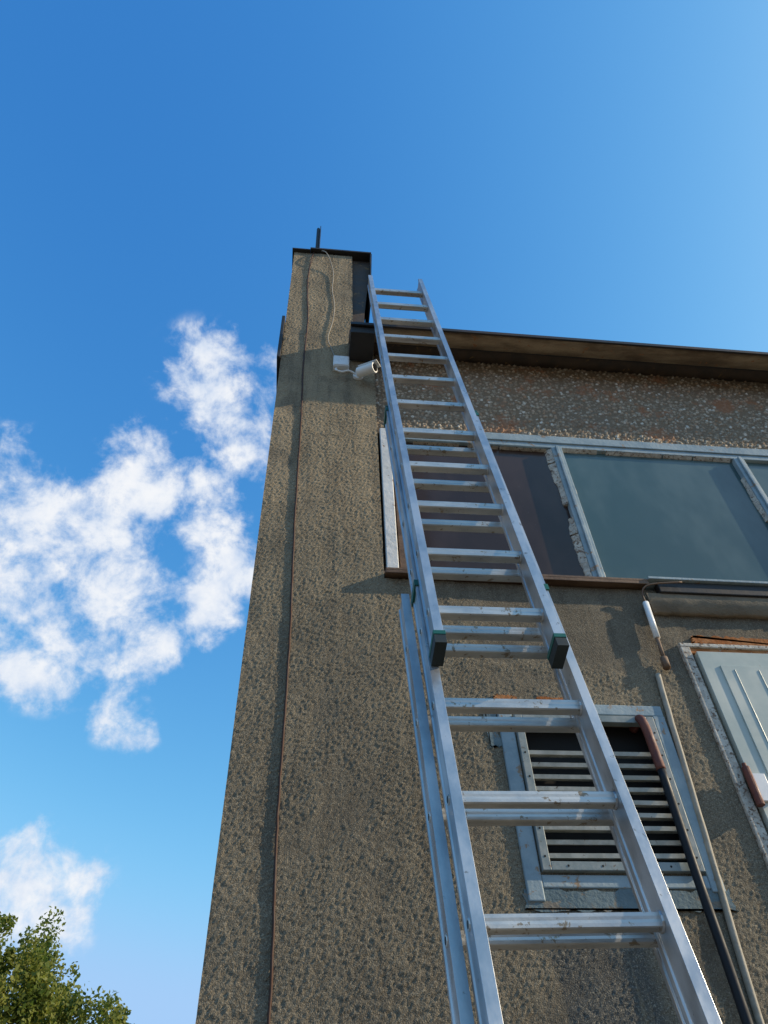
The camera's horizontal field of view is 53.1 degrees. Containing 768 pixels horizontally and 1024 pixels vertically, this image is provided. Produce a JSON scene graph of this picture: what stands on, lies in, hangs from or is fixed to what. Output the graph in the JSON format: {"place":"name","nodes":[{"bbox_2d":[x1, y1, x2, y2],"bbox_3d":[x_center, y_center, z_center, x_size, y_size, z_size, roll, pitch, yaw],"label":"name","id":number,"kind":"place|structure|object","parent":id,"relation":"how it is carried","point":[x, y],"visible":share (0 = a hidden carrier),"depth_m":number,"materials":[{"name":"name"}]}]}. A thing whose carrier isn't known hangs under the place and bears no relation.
{"place":"outdoors","nodes":[
{"label":"outdoors","id":0,"kind":"place"},
{"bbox_2d":[0,0,767,1023],"label":"sky","id":1,"kind":"structure","parent":0,"point":[584,169],"materials":[{"name":"blue"}]},
{"label":"ground","id":2,"kind":"structure","parent":0,"visible":0},
{"bbox_2d":[0,906,134,1023],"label":"poplar tree","id":3,"kind":"object","parent":2,"relation":"on","point":[35,999],"visible":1,"depth_m":20.38,"materials":[{"name":"green plant"}]},
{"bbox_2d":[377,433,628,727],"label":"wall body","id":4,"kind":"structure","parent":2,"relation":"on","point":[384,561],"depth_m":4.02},
{"bbox_2d":[267,252,314,1023],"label":"lightning cable","id":5,"kind":"object","parent":4,"relation":"attached to","point":[275,851],"visible":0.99,"depth_m":2.66,"materials":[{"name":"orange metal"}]},
{"bbox_2d":[276,316,374,391],"bbox_3d":[-0.386,-1.037,4.682,0.733,0.500,0.292,-20,-51,15],"label":"side flashing","id":6,"kind":"object","parent":4,"relation":"attached to","point":[361,345],"visible":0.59,"depth_m":4.48,"materials":[{"name":"black metal"}]},
{"bbox_2d":[292,247,371,322],"bbox_3d":[-0.391,-1.461,5.521,0.580,0.818,0.535,3,-49,-5],"label":"chimney cap","id":7,"kind":"object","parent":4,"relation":"on","point":[361,256],"visible":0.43,"depth_m":5.65,"materials":[{"name":"black metal"}]},
{"bbox_2d":[315,226,320,247],"bbox_3d":[-0.473,-2.060,5.911,0.103,0.600,0.040,3,-49,-5],"label":"antenna mast","id":8,"kind":"object","parent":7,"relation":"on","point":[318,235],"visible":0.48,"depth_m":5.98,"materials":[{"name":"grey metal"}]},
{"bbox_2d":[321,250,334,354],"bbox_3d":[-0.381,-1.429,5.090,0.154,1.572,0.051,0,-48,-2],"label":"camera cable","id":9,"kind":"object","parent":7,"relation":"attached to","point":[333,300],"visible":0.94,"depth_m":5.06,"materials":[{"name":"white plastic"}]},
{"bbox_2d":[379,428,398,567],"bbox_3d":[0.020,-0.078,3.679,0.053,1.060,0.038,3,-49,-5],"label":"window side trim","id":10,"kind":"structure","parent":4,"relation":"attached to","point":[390,540],"depth_m":3.60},
{"bbox_2d":[195,252,767,1023],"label":"pillar and lower wall","id":11,"kind":"structure","parent":4,"relation":"attached to","point":[357,934],"depth_m":2.60,"materials":[{"name":"paint"}]},
{"bbox_2d":[333,355,355,374],"bbox_3d":[-0.228,-0.842,4.446,0.132,0.172,0.052,3,-49,-5],"label":"junction box","id":12,"kind":"object","parent":11,"relation":"attached to","point":[340,364],"visible":1,"depth_m":4.43,"materials":[{"name":"white plastic"}]},
{"bbox_2d":[352,261,368,321],"bbox_3d":[-0.169,-1.354,5.407,0.138,1.090,0.370,3,-49,-5],"label":"chimney side sheet","id":13,"kind":"object","parent":11,"relation":"attached to","point":[360,271],"visible":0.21,"depth_m":5.36,"materials":[{"name":"grey metal"}]},
{"bbox_2d":[353,359,380,379],"bbox_3d":[-0.109,-0.802,4.347,0.197,0.131,0.092,-38,-57,27],"label":"security camera","id":14,"kind":"object","parent":11,"relation":"attached to","point":[367,369],"visible":1,"depth_m":4.30,"materials":[{"name":"white plastic"}]},
{"bbox_2d":[641,581,681,670],"bbox_3d":[1.189,0.456,3.165,0.213,0.444,0.030,-4,-48,1],"label":"cable gland pipe","id":15,"kind":"object","parent":11,"relation":"attached to","point":[665,663],"visible":1,"depth_m":3.15,"materials":[{"name":"white plastic"}]},
{"bbox_2d":[647,593,767,619],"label":"mortar ledge","id":16,"kind":"object","parent":11,"relation":"attached to","point":[706,606],"visible":0.97,"depth_m":3.28,"materials":[{"name":"grey concrete"}]},
{"bbox_2d":[384,567,648,589],"bbox_3d":[0.571,0.293,3.312,1.150,0.046,0.075,3,-49,-5],"label":"window sill","id":17,"kind":"structure","parent":4,"relation":"attached to","point":[572,581],"depth_m":3.32,"materials":[{"name":"brown wood"}]},
{"bbox_2d":[348,321,767,371],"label":"roof flashing","id":18,"kind":"object","parent":4,"relation":"on","point":[362,324],"visible":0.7,"depth_m":4.59,"materials":[{"name":"black metal"}]},
{"bbox_2d":[373,344,767,383],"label":"soffit mortar","id":19,"kind":"object","parent":18,"relation":"attached to","point":[525,360],"visible":0.53,"depth_m":4.78,"materials":[{"name":"grey concrete"}]},
{"bbox_2d":[374,328,767,370],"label":"soffit board","id":20,"kind":"object","parent":18,"relation":"attached to","point":[592,350],"visible":0.91,"depth_m":4.62,"materials":[{"name":"brown wood"}]},
{"bbox_2d":[374,355,767,449],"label":"pebble band","id":21,"kind":"object","parent":4,"relation":"attached to","point":[556,402],"visible":0.84,"depth_m":4.51,"materials":[{"name":"grey gravel"}]},
{"bbox_2d":[403,427,767,576],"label":"window frame","id":22,"kind":"object","parent":4,"relation":"attached to","point":[740,458],"visible":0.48,"depth_m":4.11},
{"bbox_2d":[395,494,406,567],"bbox_3d":[0.071,-0.049,3.663,0.034,0.965,0.026,3,-49,-5],"label":"wood frame","id":23,"kind":"object","parent":22,"relation":"on","point":[402,558],"visible":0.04,"depth_m":3.42,"materials":[{"name":"white wood"}]},
{"bbox_2d":[394,442,584,575],"bbox_3d":[0.476,-0.024,3.701,0.850,0.990,0.006,3,-49,-5],"label":"window pane","id":24,"kind":"object","parent":22,"relation":"attached to","point":[543,513],"visible":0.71,"depth_m":3.69,"materials":[{"name":"brown glass"}]},
{"bbox_2d":[413,441,767,575],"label":"window putty","id":25,"kind":"object","parent":22,"relation":"attached to","point":[578,546],"depth_m":4.02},
{"bbox_2d":[563,453,767,581],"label":"window pane","id":26,"kind":"object","parent":22,"relation":"attached to","point":[645,517],"visible":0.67,"depth_m":3.78,"materials":[{"name":"green glass"}]},
{"bbox_2d":[746,463,767,496],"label":"window pane","id":27,"kind":"object","parent":22,"relation":"attached to","point":[759,471],"depth_m":4.14,"materials":[{"name":"green glass"}]},
{"bbox_2d":[483,694,738,912],"bbox_3d":[0.704,1.054,2.686,0.702,0.771,0.329,3,-49,-5],"label":"louvre vent","id":28,"kind":"object","parent":4,"relation":"attached to","point":[553,761],"visible":0.56,"depth_m":2.54,"materials":[{"name":"grey metal"}]},
{"bbox_2d":[629,715,753,1023],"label":"gas pipe","id":29,"kind":"object","parent":4,"relation":"attached to","point":[720,942],"visible":0.96,"depth_m":2.36,"materials":[{"name":"grey metal"}]},
{"bbox_2d":[655,673,764,1023],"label":"cable conduit","id":30,"kind":"object","parent":4,"relation":"attached to","point":[755,1007],"visible":1,"depth_m":2.43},
{"bbox_2d":[654,582,767,597],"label":"sill shadow gap","id":31,"kind":"object","parent":4,"relation":"attached to","point":[717,590],"visible":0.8,"depth_m":3.34,"materials":[{"name":"grey metal"}]},
{"bbox_2d":[644,576,767,590],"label":"metal sill","id":32,"kind":"structure","parent":31,"relation":"on","point":[652,579],"depth_m":3.37,"materials":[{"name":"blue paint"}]},
{"bbox_2d":[677,643,767,868],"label":"metal door","id":33,"kind":"structure","parent":4,"relation":"attached to","point":[745,796],"depth_m":2.80,"materials":[{"name":"grey metal"}]},
{"bbox_2d":[741,762,767,806],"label":"door hinge","id":34,"kind":"object","parent":33,"relation":"attached to","point":[757,783],"depth_m":2.63,"materials":[{"name":"brown metal"}]},
{"bbox_2d":[690,635,767,654],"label":"brick lintel","id":35,"kind":"structure","parent":4,"relation":"attached to","point":[701,639],"depth_m":3.15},
{"bbox_2d":[694,651,767,829],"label":"door leaf","id":36,"kind":"object","parent":4,"relation":"attached to","point":[737,684],"visible":0.92,"depth_m":2.92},
{"bbox_2d":[367,275,721,1023],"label":"extension ladder","id":37,"kind":"object","parent":2,"relation":"on","point":[655,925],"visible":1,"depth_m":1.93,"materials":[{"name":"metal"}]}
]}

